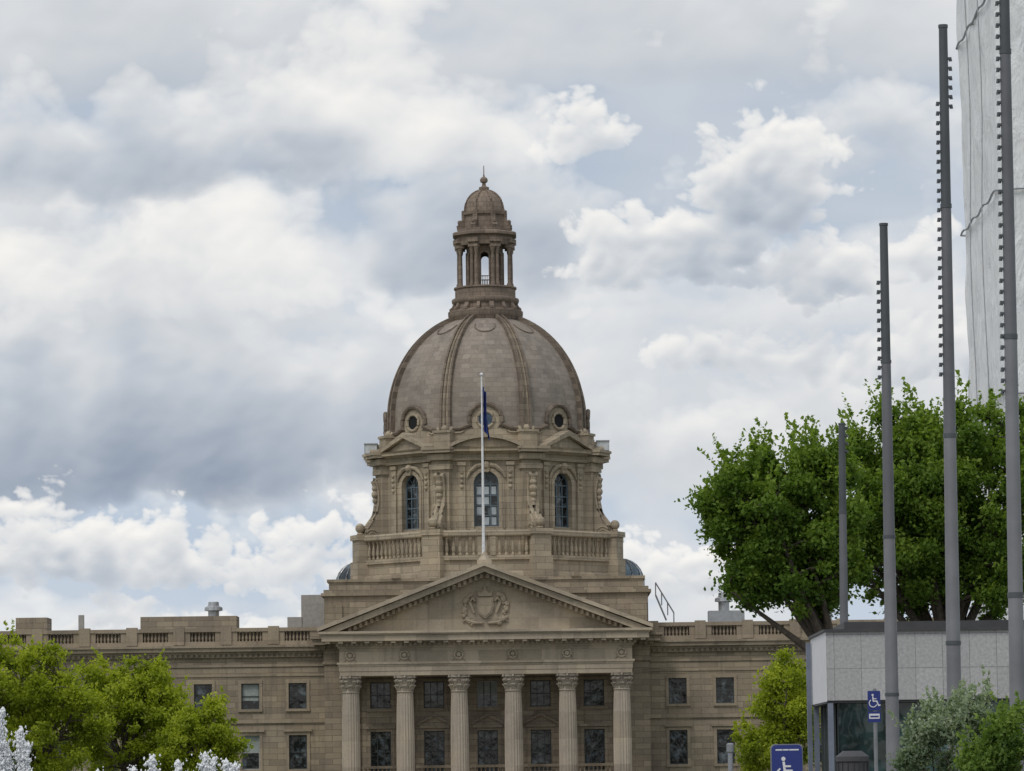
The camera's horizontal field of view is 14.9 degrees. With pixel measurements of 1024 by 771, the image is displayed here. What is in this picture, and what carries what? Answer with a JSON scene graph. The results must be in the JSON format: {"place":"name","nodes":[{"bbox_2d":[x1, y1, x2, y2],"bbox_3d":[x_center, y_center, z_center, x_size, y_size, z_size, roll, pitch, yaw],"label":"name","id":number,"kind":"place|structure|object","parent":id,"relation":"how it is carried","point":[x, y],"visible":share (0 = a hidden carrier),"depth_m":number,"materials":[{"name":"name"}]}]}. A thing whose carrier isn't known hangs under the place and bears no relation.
{"place":"outdoors","nodes":[
{"label":"outdoors","id":0,"kind":"place"},
{"bbox_2d":[0,0,972,633],"bbox_3d":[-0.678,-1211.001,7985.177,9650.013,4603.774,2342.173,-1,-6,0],"label":"sky","id":1,"kind":"structure","parent":0,"point":[228,266],"depth_m":8966.07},
{"bbox_2d":[388,460,586,558],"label":"drum walls","id":2,"kind":"structure","parent":0,"point":[517,500],"depth_m":314.32,"materials":[{"name":"beige stone"}]},
{"bbox_2d":[406,472,568,529],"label":"drum windows","id":3,"kind":"structure","parent":2,"relation":"in","point":[491,495],"depth_m":316.46,"materials":[{"name":"glass"}]},
{"bbox_2d":[806,620,1009,770],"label":"pavilion building","id":4,"kind":"structure","parent":0,"point":[845,667],"depth_m":89.77,"materials":[{"name":"stone"}]},
{"label":"plaza pavement","id":5,"kind":"structure","parent":0,"visible":0},
{"bbox_2d":[0,620,117,770],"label":"maple tree","id":6,"kind":"object","parent":5,"relation":"on","point":[42,698],"visible":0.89,"depth_m":183.47,"materials":[{"name":"green plant"}]},
{"bbox_2d":[0,706,240,770],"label":"fountain","id":7,"kind":"object","parent":5,"relation":"on","point":[23,752],"visible":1,"depth_m":59.76,"materials":[{"name":"liquid"}]},
{"bbox_2d":[64,647,204,770],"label":"maple tree","id":8,"kind":"object","parent":5,"relation":"on","point":[144,699],"visible":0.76,"depth_m":190.34,"materials":[{"name":"green plant"}]},
{"bbox_2d":[146,685,263,770],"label":"maple tree","id":9,"kind":"object","parent":5,"relation":"on","point":[213,732],"visible":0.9,"depth_m":186.52,"materials":[{"name":"green plant"}]},
{"bbox_2d":[726,743,733,770],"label":"bollard light","id":10,"kind":"object","parent":5,"relation":"on","point":[730,748],"visible":1,"depth_m":89.51,"materials":[{"name":"metal"}]},
{"bbox_2d":[728,645,821,770],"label":"maple tree","id":11,"kind":"object","parent":5,"relation":"on","point":[779,707],"visible":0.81,"depth_m":198.40,"materials":[{"name":"green plant"}]},
{"bbox_2d":[674,410,876,651],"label":"elm tree","id":12,"kind":"object","parent":5,"relation":"on","point":[756,509],"visible":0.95,"depth_m":111.20,"materials":[{"name":"green plant"}]},
{"bbox_2d":[770,744,802,770],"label":"accessible entrance sign","id":13,"kind":"object","parent":5,"relation":"on","point":[786,757],"visible":1,"depth_m":57.71,"materials":[{"name":"blue metal"}]},
{"bbox_2d":[838,423,847,623],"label":"light mast","id":14,"kind":"object","parent":5,"relation":"on","point":[843,574],"visible":0.41,"depth_m":105.98,"materials":[{"name":"metal"}]},
{"bbox_2d":[835,751,868,770],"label":"litter bin","id":15,"kind":"object","parent":5,"relation":"on","point":[852,760],"visible":1,"depth_m":83.29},
{"bbox_2d":[867,689,880,770],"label":"accessible parking sign","id":16,"kind":"object","parent":5,"relation":"on","point":[874,705],"visible":1,"depth_m":69.71,"materials":[{"name":"blue metal"}]},
{"bbox_2d":[876,223,899,770],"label":"light mast","id":17,"kind":"object","parent":5,"relation":"on","point":[891,673],"visible":0.99,"depth_m":75.97,"materials":[{"name":"metal"}]},
{"bbox_2d":[834,370,1023,620],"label":"elm tree","id":18,"kind":"object","parent":5,"relation":"on","point":[918,469],"visible":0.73,"depth_m":114.80,"materials":[{"name":"green plant"}]},
{"bbox_2d":[886,664,999,770],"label":"silver shrub","id":19,"kind":"object","parent":5,"relation":"on","point":[936,724],"visible":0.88,"depth_m":65.54,"materials":[{"name":"green plant"}]},
{"bbox_2d":[936,24,962,770],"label":"light mast","id":20,"kind":"object","parent":5,"relation":"on","point":[953,656],"visible":0.96,"depth_m":76.22,"materials":[{"name":"metal"}]},
{"bbox_2d":[948,690,1023,770],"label":"green shrub","id":21,"kind":"object","parent":5,"relation":"on","point":[1002,749],"visible":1,"depth_m":61.46,"materials":[{"name":"green plant"}]},
{"bbox_2d":[995,0,1023,770],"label":"light mast","id":22,"kind":"object","parent":5,"relation":"on","point":[1015,592],"visible":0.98,"depth_m":72.22,"materials":[{"name":"metal"}]},
{"label":"ground","id":23,"kind":"structure","parent":0,"visible":0},
{"bbox_2d":[0,651,821,770],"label":"wing walls","id":24,"kind":"structure","parent":23,"relation":"on","point":[274,707],"depth_m":306.11,"materials":[{"name":"beige stone"}]},
{"bbox_2d":[13,677,821,770],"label":"wing windows","id":25,"kind":"structure","parent":24,"relation":"in","point":[678,738],"depth_m":306.20,"materials":[{"name":"black glass"}]},
{"bbox_2d":[16,582,834,632],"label":"roof equipment","id":26,"kind":"object","parent":24,"relation":"on","point":[312,610],"visible":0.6,"depth_m":315.90,"materials":[{"name":"paint"}]},
{"bbox_2d":[0,617,933,770],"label":"wing trim","id":27,"kind":"structure","parent":24,"relation":"attached to","point":[286,642],"depth_m":306.28,"materials":[{"name":"beige stone"}]},
{"bbox_2d":[321,572,652,770],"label":"central block","id":28,"kind":"structure","parent":23,"relation":"on","point":[629,595],"depth_m":303.66,"materials":[{"name":"beige stone"}]},
{"bbox_2d":[317,551,652,676],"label":"portico entablature","id":29,"kind":"structure","parent":28,"relation":"on","point":[426,631],"depth_m":298.69,"materials":[{"name":"stone"}]},
{"bbox_2d":[480,373,489,552],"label":"flagpole","id":30,"kind":"object","parent":29,"relation":"on","point":[483,404],"visible":1,"depth_m":299.97,"materials":[{"name":"white metal"}]},
{"bbox_2d":[461,586,509,625],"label":"coat of arms","id":31,"kind":"object","parent":29,"relation":"attached to","point":[485,605],"visible":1,"depth_m":299.12},
{"bbox_2d":[310,630,662,770],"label":"central trim","id":32,"kind":"structure","parent":28,"relation":"attached to","point":[541,721],"depth_m":303.30,"materials":[{"name":"beige stone"}]},
{"bbox_2d":[370,680,604,770],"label":"central windows","id":33,"kind":"structure","parent":28,"relation":"in","point":[434,747],"depth_m":303.66,"materials":[{"name":"black glass"}]},
{"bbox_2d":[350,516,625,578],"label":"dome balustrade","id":34,"kind":"object","parent":28,"relation":"on","point":[537,559],"visible":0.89,"depth_m":313.17,"materials":[{"name":"stone"}]},
{"bbox_2d":[362,429,611,558],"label":"drum ornament","id":35,"kind":"object","parent":34,"relation":"on","point":[445,450],"visible":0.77,"depth_m":315.12,"materials":[{"name":"beige stone"}]},
{"bbox_2d":[383,314,589,443],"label":"dome ribs and oculi","id":36,"kind":"object","parent":35,"relation":"on","point":[558,418],"visible":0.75,"depth_m":317.10,"materials":[{"name":"beige stone"}]},
{"bbox_2d":[364,440,609,453],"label":"floodlight housings","id":37,"kind":"object","parent":35,"relation":"attached to","point":[368,447],"visible":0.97,"depth_m":320.57,"materials":[{"name":"metal"}]},
{"bbox_2d":[395,318,585,432],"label":"dome shell","id":38,"kind":"object","parent":35,"relation":"on","point":[489,355],"visible":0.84,"depth_m":317.36},
{"bbox_2d":[448,166,522,319],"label":"dome lantern","id":39,"kind":"object","parent":38,"relation":"on","point":[484,227],"visible":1,"depth_m":322.99,"materials":[{"name":"beige stone"}]},
{"bbox_2d":[336,559,644,585],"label":"corner cupolas","id":40,"kind":"object","parent":28,"relation":"on","point":[632,568],"visible":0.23,"depth_m":326.01,"materials":[{"name":"blue glass"}]},
{"bbox_2d":[342,689,631,770],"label":"portico columns","id":41,"kind":"structure","parent":23,"relation":"on","point":[568,751],"depth_m":298.39,"materials":[{"name":"beige stone"}]},
{"bbox_2d":[339,672,632,692],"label":"corinthian capitals","id":42,"kind":"object","parent":41,"relation":"on","point":[459,683],"visible":1,"depth_m":298.61,"materials":[{"name":"stone"}]},
{"bbox_2d":[956,0,1023,619],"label":"sheeted building","id":43,"kind":"structure","parent":23,"relation":"on","point":[977,31],"depth_m":201.86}
]}

